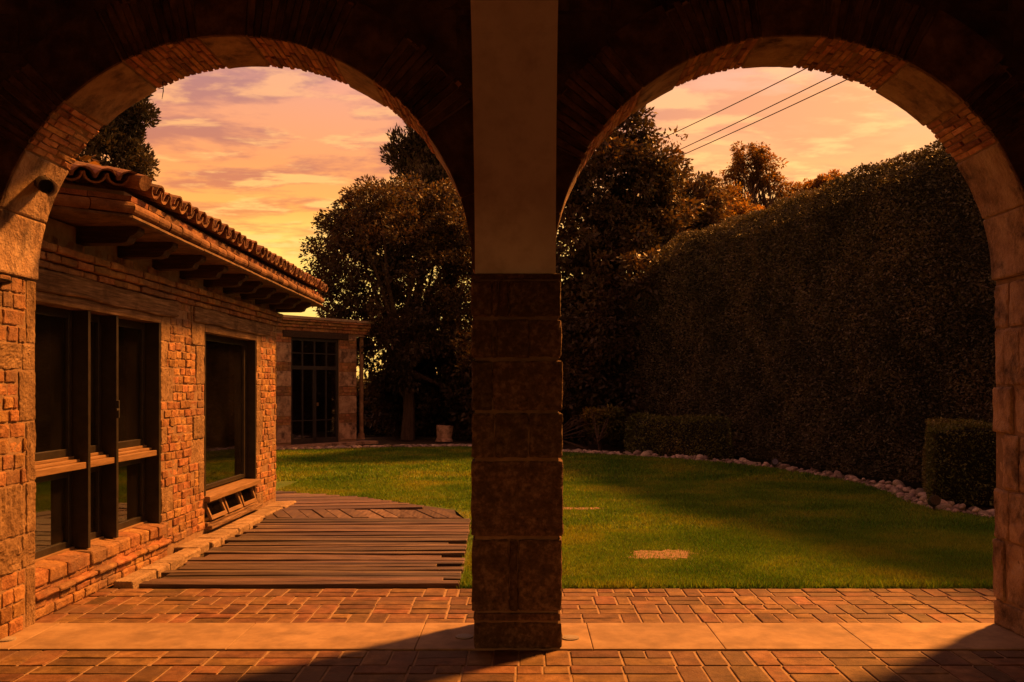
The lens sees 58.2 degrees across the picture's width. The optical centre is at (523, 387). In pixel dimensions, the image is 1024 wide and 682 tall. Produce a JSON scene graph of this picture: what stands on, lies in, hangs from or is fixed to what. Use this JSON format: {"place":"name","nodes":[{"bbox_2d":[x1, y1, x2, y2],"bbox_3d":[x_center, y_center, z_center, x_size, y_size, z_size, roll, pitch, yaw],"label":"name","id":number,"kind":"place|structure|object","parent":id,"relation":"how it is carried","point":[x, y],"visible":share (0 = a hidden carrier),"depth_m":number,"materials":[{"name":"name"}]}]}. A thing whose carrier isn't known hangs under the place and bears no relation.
{"place":"outdoors","nodes":[
{"label":"outdoors","id":0,"kind":"place"},
{"bbox_2d":[76,155,100,165],"bbox_3d":[-3.113,-1.604,6.630,0.199,0.218,0.248,0,0,-40],"label":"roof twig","id":1,"kind":"object","parent":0,"point":[87,158],"visible":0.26,"depth_m":6.56,"materials":[{"name":"plant"}]},
{"bbox_2d":[435,425,452,441],"bbox_3d":[-2.095,1.207,24.400,0.487,0.434,0.477,0,0,0],"label":"tree stump","id":2,"kind":"object","parent":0,"point":[444,433],"visible":1,"depth_m":24.22,"materials":[{"name":"brown wood"}]},
{"bbox_2d":[84,65,936,378],"label":"sky","id":3,"kind":"structure","parent":0,"point":[259,151],"materials":[{"name":"orange"}]},
{"bbox_2d":[0,589,1023,681],"bbox_3d":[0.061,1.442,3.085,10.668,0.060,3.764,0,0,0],"label":"paving","id":4,"kind":"structure","parent":0,"point":[816,666],"depth_m":4.68,"materials":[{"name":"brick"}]},
{"bbox_2d":[0,623,1023,650],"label":"threshold","id":5,"kind":"object","parent":4,"relation":"on","point":[592,636],"visible":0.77,"depth_m":5.21,"materials":[{"name":"beige stone"}]},
{"bbox_2d":[0,636,16,641],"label":"floor light","id":6,"kind":"object","parent":5,"relation":"on","point":[9,638],"visible":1,"depth_m":5.15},
{"bbox_2d":[455,634,472,638],"bbox_3d":[-0.335,1.412,5.215,0.103,0.012,0.103,0,0,0],"label":"floor light","id":7,"kind":"object","parent":5,"relation":"on","point":[464,636],"visible":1,"depth_m":5.20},
{"bbox_2d":[0,0,1023,648],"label":"arcade","id":8,"kind":"object","parent":5,"relation":"on","point":[512,112],"visible":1,"depth_m":5.02,"materials":[{"name":"brick"}]},
{"bbox_2d":[0,278,11,285],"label":"wall spotlight","id":9,"kind":"object","parent":8,"relation":"attached to","point":[3,281],"depth_m":5.11,"materials":[{"name":"black plastic"}]},
{"bbox_2d":[34,175,56,196],"bbox_3d":[-2.778,-1.177,5.298,0.365,0.200,0.112,0,0,43],"label":"security camera","id":10,"kind":"object","parent":8,"relation":"attached to","point":[45,184],"visible":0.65,"depth_m":5.20,"materials":[{"name":"black plastic"}]},
{"bbox_2d":[562,635,578,640],"bbox_3d":[0.265,1.412,5.190,0.103,0.012,0.103,0,0,0],"label":"floor light","id":11,"kind":"object","parent":5,"relation":"on","point":[570,637],"visible":0.93,"depth_m":5.18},
{"bbox_2d":[35,588,995,623],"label":"paving","id":12,"kind":"structure","parent":0,"point":[359,605],"depth_m":5.97,"materials":[{"name":"brick"}]},
{"bbox_2d":[106,435,994,588],"bbox_3d":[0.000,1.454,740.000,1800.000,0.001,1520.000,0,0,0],"label":"ground","id":13,"kind":"structure","parent":0,"point":[391,440],"depth_m":23.96,"materials":[{"name":"soil"}]},
{"bbox_2d":[75,94,161,183],"bbox_3d":[-8.158,-3.196,16.993,2.520,9.252,2.465,0,0,-37],"label":"tree","id":14,"kind":"object","parent":13,"relation":"on","point":[119,141],"visible":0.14,"depth_m":16.68,"materials":[{"name":"green plant"}]},
{"bbox_2d":[35,161,327,620],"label":"brick house","id":15,"kind":"structure","parent":13,"relation":"on","point":[158,311],"depth_m":7.21,"materials":[{"name":"brick"}]},
{"bbox_2d":[35,291,160,562],"bbox_3d":[-3.068,0.264,6.602,0.184,1.721,2.004,0,0,0],"label":"window","id":16,"kind":"structure","parent":15,"relation":"in","point":[98,366],"depth_m":6.66,"materials":[{"name":"black glass"}]},
{"bbox_2d":[204,324,262,529],"bbox_3d":[-3.054,0.373,9.500,0.252,1.940,1.701,0,0,0],"label":"window","id":17,"kind":"structure","parent":15,"relation":"in","point":[230,355],"depth_m":9.65,"materials":[{"name":"black glass"}]},
{"bbox_2d":[113,501,295,588],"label":"stone kerb","id":18,"kind":"structure","parent":13,"relation":"on","point":[181,555],"depth_m":8.05,"materials":[{"name":"beige stone"}]},
{"bbox_2d":[139,518,470,588],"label":"deck","id":19,"kind":"structure","parent":13,"relation":"on","point":[343,553],"depth_m":7.54,"materials":[{"name":"brown wood"}]},
{"bbox_2d":[276,315,377,447],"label":"garden pavilion","id":20,"kind":"structure","parent":13,"relation":"on","point":[316,390],"depth_m":22.43,"materials":[{"name":"stone"}]},
{"bbox_2d":[291,337,337,443],"bbox_3d":[-5.059,0.074,22.341,0.110,2.540,1.460,0,0,38],"label":"glazed door","id":21,"kind":"structure","parent":20,"relation":"in","point":[314,362],"depth_m":22.34,"materials":[{"name":"glass"}]},
{"bbox_2d":[263,509,462,519],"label":"deck","id":22,"kind":"structure","parent":13,"relation":"on","point":[392,513],"depth_m":10.13,"materials":[{"name":"brown wood"}]},
{"bbox_2d":[276,491,455,514],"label":"deck","id":23,"kind":"structure","parent":13,"relation":"on","point":[306,501],"depth_m":11.11,"materials":[{"name":"brown wood"}]},
{"bbox_2d":[298,171,474,440],"bbox_3d":[-2.769,-2.262,24.884,6.414,7.392,4.803,0,0,24],"label":"broadleaf tree","id":24,"kind":"object","parent":13,"relation":"on","point":[406,333],"visible":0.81,"depth_m":24.17,"materials":[{"name":"green plant"}]},
{"bbox_2d":[356,377,471,435],"bbox_3d":[-2.176,0.532,27.475,8.970,1.814,1.654,0,0,6],"label":"back hedge","id":25,"kind":"object","parent":13,"relation":"on","point":[369,431],"visible":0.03,"depth_m":27.44,"materials":[{"name":"green plant"}]},
{"bbox_2d":[364,345,471,439],"bbox_3d":[-2.284,0.020,25.905,4.699,3.304,2.285,0,0,7],"label":"laurel","id":26,"kind":"object","parent":13,"relation":"on","point":[431,409],"visible":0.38,"depth_m":25.48,"materials":[{"name":"green plant"}]},
{"bbox_2d":[378,122,463,331],"bbox_3d":[-2.748,-5.167,30.059,3.356,13.191,3.293,0,0,39],"label":"broadleaf tree","id":27,"kind":"object","parent":13,"relation":"on","point":[411,150],"visible":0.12,"depth_m":29.29,"materials":[{"name":"green plant"}]},
{"bbox_2d":[439,244,675,445],"bbox_3d":[1.911,-0.957,23.029,8.348,5.284,5.229,0,0,0],"label":"laurel","id":28,"kind":"object","parent":13,"relation":"on","point":[585,375],"visible":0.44,"depth_m":21.37,"materials":[{"name":"green plant"}]},
{"bbox_2d":[563,425,585,438],"bbox_3d":[4.978,-0.098,25.897,8.409,3.044,1.511,0,0,-6],"label":"thicket hedge","id":29,"kind":"object","parent":13,"relation":"on","point":[575,435],"depth_m":25.44,"materials":[{"name":"green plant"}]},
{"bbox_2d":[562,404,632,450],"bbox_3d":[1.605,0.899,20.522,1.830,1.105,1.061,0,0,-27],"label":"shrub","id":30,"kind":"object","parent":13,"relation":"on","point":[605,422],"visible":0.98,"depth_m":20.45,"materials":[{"name":"green plant"}]},
{"bbox_2d":[556,105,713,444],"bbox_3d":[1.927,-2.922,22.993,5.918,8.707,3.238,0,0,0],"label":"magnolia","id":31,"kind":"object","parent":13,"relation":"on","point":[614,222],"visible":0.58,"depth_m":22.38,"materials":[{"name":"green plant"}]},
{"bbox_2d":[633,450,641,454],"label":"river stone","id":32,"kind":"object","parent":13,"relation":"on","point":[637,452],"visible":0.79,"depth_m":19.15,"materials":[{"name":"grey stone"}]},
{"bbox_2d":[624,412,740,459],"bbox_3d":[3.349,0.971,19.113,2.647,0.918,0.935,0,0,43],"label":"hedge","id":33,"kind":"object","parent":13,"relation":"on","point":[671,435],"visible":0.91,"depth_m":18.90,"materials":[{"name":"green plant"}]},
{"bbox_2d":[637,170,739,235],"bbox_3d":[4.767,-2.443,26.500,3.658,7.740,2.389,0,0,0],"label":"thin tree","id":34,"kind":"object","parent":13,"relation":"on","point":[709,192],"visible":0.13,"depth_m":26.14,"materials":[{"name":"green plant"}]},
{"bbox_2d":[711,201,732,220],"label":"tree","id":35,"kind":"object","parent":13,"relation":"on","point":[725,209],"visible":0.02,"depth_m":29.77,"materials":[{"name":"green plant"}]},
{"bbox_2d":[721,181,754,222],"bbox_3d":[7.019,-2.763,31.024,2.068,8.376,1.436,0,0,0],"label":"tree","id":36,"kind":"object","parent":13,"relation":"on","point":[734,190],"visible":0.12,"depth_m":30.75,"materials":[{"name":"green plant"}]},
{"bbox_2d":[730,199,768,221],"bbox_3d":[7.027,-2.236,28.959,2.381,7.323,1.471,0,0,0],"label":"tree","id":37,"kind":"object","parent":13,"relation":"on","point":[741,209],"visible":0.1,"depth_m":28.91,"materials":[{"name":"green plant"}]},
{"bbox_2d":[717,141,790,209],"bbox_3d":[8.203,-3.735,32.961,2.922,10.343,1.506,0,0,0],"label":"eucalyptus","id":38,"kind":"object","parent":13,"relation":"on","point":[755,182],"visible":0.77,"depth_m":32.76,"materials":[{"name":"green plant"}]},
{"bbox_2d":[766,187,799,203],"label":"tree","id":39,"kind":"object","parent":13,"relation":"on","point":[786,195],"visible":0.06,"depth_m":32.92,"materials":[{"name":"green plant"}]},
{"bbox_2d":[780,464,790,468],"bbox_3d":[4.540,1.374,15.928,0.212,0.107,0.158,8,-12,-18],"label":"river stone","id":40,"kind":"object","parent":13,"relation":"on","point":[783,466],"visible":0.72,"depth_m":15.86,"materials":[{"name":"grey stone"}]},
{"bbox_2d":[601,139,995,489],"bbox_3d":[5.321,-1.016,16.192,2.464,4.879,14.678,0,0,-20],"label":"clipped hedge","id":41,"kind":"object","parent":13,"relation":"on","point":[845,326],"visible":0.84,"depth_m":14.78,"materials":[{"name":"green plant"}]},
{"bbox_2d":[788,178,821,193],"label":"tree","id":42,"kind":"object","parent":13,"relation":"on","point":[800,185],"visible":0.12,"depth_m":33.87,"materials":[{"name":"green plant"}]},
{"bbox_2d":[804,173,834,189],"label":"tree","id":43,"kind":"object","parent":13,"relation":"on","point":[821,178],"visible":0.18,"depth_m":33.76,"materials":[{"name":"green plant"}]},
{"bbox_2d":[821,169,844,185],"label":"tree","id":44,"kind":"object","parent":13,"relation":"on","point":[834,171],"visible":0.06,"depth_m":34.33,"materials":[{"name":"green plant"}]},
{"bbox_2d":[836,473,844,478],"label":"river stone","id":45,"kind":"object","parent":13,"relation":"on","point":[839,475],"visible":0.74,"depth_m":14.31,"materials":[{"name":"grey stone"}]},
{"bbox_2d":[892,480,904,486],"bbox_3d":[5.310,1.367,13.015,0.172,0.119,0.141,24,-8,-13],"label":"river stone","id":46,"kind":"object","parent":13,"relation":"on","point":[895,482],"visible":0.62,"depth_m":12.98,"materials":[{"name":"grey stone"}]},
{"bbox_2d":[903,487,911,492],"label":"river stone","id":47,"kind":"object","parent":13,"relation":"on","point":[906,489],"visible":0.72,"depth_m":12.35,"materials":[{"name":"grey stone"}]},
{"bbox_2d":[909,490,916,495],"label":"river stone","id":48,"kind":"object","parent":13,"relation":"on","point":[912,491],"visible":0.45,"depth_m":11.99,"materials":[{"name":"grey stone"}]},
{"bbox_2d":[919,494,926,501],"bbox_3d":[4.962,1.380,11.330,0.164,0.122,0.140,-16,-1,10],"label":"river stone","id":49,"kind":"object","parent":13,"relation":"on","point":[923,498],"visible":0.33,"depth_m":11.29,"materials":[{"name":"grey stone"}]},
{"bbox_2d":[921,416,995,505],"bbox_3d":[5.938,0.890,11.645,2.274,1.067,1.588,0,0,0],"label":"box hedge","id":50,"kind":"object","parent":13,"relation":"on","point":[965,461],"visible":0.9,"depth_m":11.14,"materials":[{"name":"green plant"}]},
{"bbox_2d":[978,510,989,515],"bbox_3d":[5.140,1.415,10.268,0.108,0.071,0.145,-21,17,-12],"label":"river stone","id":51,"kind":"object","parent":13,"relation":"on","point":[984,511],"visible":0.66,"depth_m":10.26,"materials":[{"name":"grey stone"}]},
{"bbox_2d":[276,446,995,588],"bbox_3d":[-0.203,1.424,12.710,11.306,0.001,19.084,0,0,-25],"label":"lawn","id":52,"kind":"structure","parent":0,"point":[280,484],"depth_m":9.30,"materials":[{"name":"green plant"}]},
{"bbox_2d":[564,507,600,509],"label":"dirt","id":53,"kind":"structure","parent":52,"relation":"on","point":[581,508],"depth_m":10.80,"materials":[{"name":"brown soil"}]},
{"bbox_2d":[276,444,991,516],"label":"pebbles","id":54,"kind":"object","parent":52,"relation":"on","point":[469,445],"visible":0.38,"depth_m":20.68,"materials":[{"name":"stone"}]},
{"bbox_2d":[874,483,884,487],"bbox_3d":[5.043,1.401,13.020,0.139,0.095,0.101,17,19,17],"label":"river stone","id":55,"kind":"object","parent":54,"relation":"on","point":[878,485],"visible":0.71,"depth_m":12.99,"materials":[{"name":"grey stone"}]},
{"bbox_2d":[916,488,925,494],"bbox_3d":[5.173,1.368,11.951,0.137,0.089,0.183,16,26,6],"label":"river stone","id":56,"kind":"object","parent":54,"relation":"on","point":[918,490],"visible":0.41,"depth_m":11.94,"materials":[{"name":"grey stone"}]},
{"bbox_2d":[936,504,945,508],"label":"river stone","id":57,"kind":"object","parent":54,"relation":"on","point":[941,506],"visible":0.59,"depth_m":10.74,"materials":[{"name":"grey stone"}]},
{"bbox_2d":[972,508,979,512],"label":"river stone","id":58,"kind":"object","parent":54,"relation":"on","point":[974,510],"visible":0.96,"depth_m":10.35,"materials":[{"name":"grey stone"}]},
{"bbox_2d":[640,451,649,456],"bbox_3d":[2.501,1.385,18.884,0.200,0.141,0.163,-30,16,-28],"label":"river stone","id":59,"kind":"object","parent":52,"relation":"on","point":[646,453],"visible":0.66,"depth_m":18.84,"materials":[{"name":"grey stone"}]},
{"bbox_2d":[628,549,697,558],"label":"dirt","id":60,"kind":"structure","parent":52,"relation":"on","point":[662,555],"depth_m":7.82,"materials":[{"name":"brown soil"}]},
{"bbox_2d":[771,458,778,467],"bbox_3d":[4.393,1.328,16.094,0.134,0.192,0.170,0,0,0],"label":"garden spotlight","id":61,"kind":"object","parent":52,"relation":"on","point":[774,462],"visible":0.95,"depth_m":16.03,"materials":[{"name":"black plastic"}]},
{"bbox_2d":[786,466,796,471],"bbox_3d":[4.550,1.398,15.587,0.200,0.145,0.158,0,0,36],"label":"river stone","id":62,"kind":"object","parent":52,"relation":"on","point":[793,468],"visible":0.68,"depth_m":15.52,"materials":[{"name":"grey stone"}]},
{"bbox_2d":[927,495,940,509],"bbox_3d":[4.733,1.328,10.614,0.134,0.192,0.170,0,0,0],"label":"garden spotlight","id":63,"kind":"object","parent":52,"relation":"on","point":[933,501],"visible":0.95,"depth_m":10.55,"materials":[{"name":"black plastic"}]},
{"bbox_2d":[663,69,804,137],"bbox_3d":[7.424,-10.246,33.000,0.033,1.133,22.975,0,0,-17],"label":"power line","id":64,"kind":"object","parent":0,"point":[738,102],"visible":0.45,"depth_m":32.49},
{"bbox_2d":[669,74,836,154],"bbox_3d":[7.880,-9.733,33.000,0.032,0.334,23.631,0,0,-21],"label":"power line","id":65,"kind":"object","parent":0,"point":[761,110],"visible":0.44,"depth_m":31.83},
{"bbox_2d":[680,79,847,155],"bbox_3d":[8.170,-9.557,33.000,0.032,0.267,23.654,0,0,-22],"label":"power line","id":66,"kind":"object","parent":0,"point":[769,115],"visible":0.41,"depth_m":31.87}
]}

